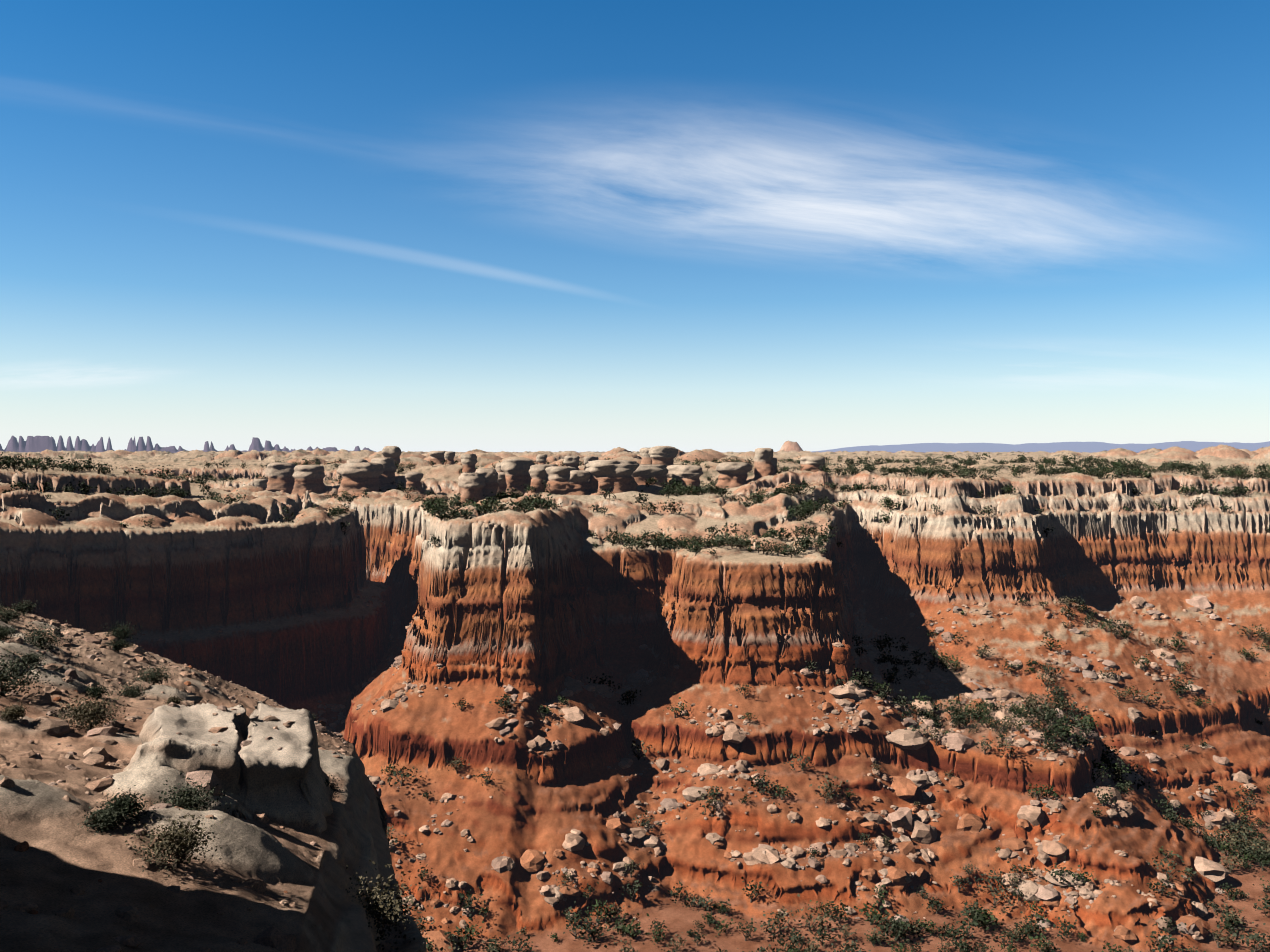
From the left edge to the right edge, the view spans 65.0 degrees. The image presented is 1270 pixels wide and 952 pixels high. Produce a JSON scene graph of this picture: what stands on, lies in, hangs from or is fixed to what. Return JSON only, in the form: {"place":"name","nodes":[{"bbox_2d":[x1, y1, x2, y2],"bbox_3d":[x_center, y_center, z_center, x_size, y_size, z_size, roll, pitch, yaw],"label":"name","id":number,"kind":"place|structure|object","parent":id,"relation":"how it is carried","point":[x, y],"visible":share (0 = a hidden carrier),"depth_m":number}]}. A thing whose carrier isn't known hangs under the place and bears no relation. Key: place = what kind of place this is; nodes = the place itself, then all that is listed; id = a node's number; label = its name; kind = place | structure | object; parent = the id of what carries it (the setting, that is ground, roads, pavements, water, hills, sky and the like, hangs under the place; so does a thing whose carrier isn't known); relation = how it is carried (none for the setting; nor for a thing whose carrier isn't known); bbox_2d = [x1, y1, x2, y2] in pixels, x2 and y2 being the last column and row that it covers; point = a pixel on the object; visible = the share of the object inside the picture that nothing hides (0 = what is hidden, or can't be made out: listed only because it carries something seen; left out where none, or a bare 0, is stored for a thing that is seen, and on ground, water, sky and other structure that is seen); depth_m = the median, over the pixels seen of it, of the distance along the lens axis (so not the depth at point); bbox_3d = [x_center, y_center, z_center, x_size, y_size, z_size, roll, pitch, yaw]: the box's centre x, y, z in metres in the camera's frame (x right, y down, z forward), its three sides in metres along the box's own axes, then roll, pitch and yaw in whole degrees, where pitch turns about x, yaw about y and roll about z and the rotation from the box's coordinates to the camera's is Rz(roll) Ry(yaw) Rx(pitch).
{"place":"outdoors","nodes":[
{"label":"outdoors","id":0,"kind":"place"},
{"bbox_2d":[0,435,1269,951],"bbox_3d":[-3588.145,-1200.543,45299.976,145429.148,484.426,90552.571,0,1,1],"label":"canyon terrain","id":1,"kind":"structure","parent":0,"point":[538,603],"depth_m":287.02},
{"bbox_2d":[253,446,825,503],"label":"hoodoos","id":2,"kind":"object","parent":1,"relation":"on","point":[570,477],"visible":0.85,"depth_m":493.01},
{"bbox_2d":[0,593,1266,951],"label":"boulders","id":3,"kind":"object","parent":1,"relation":"on","point":[848,695],"visible":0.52,"depth_m":256.27},
{"bbox_2d":[0,0,1269,451],"label":"sky","id":4,"kind":"structure","parent":0,"point":[408,225]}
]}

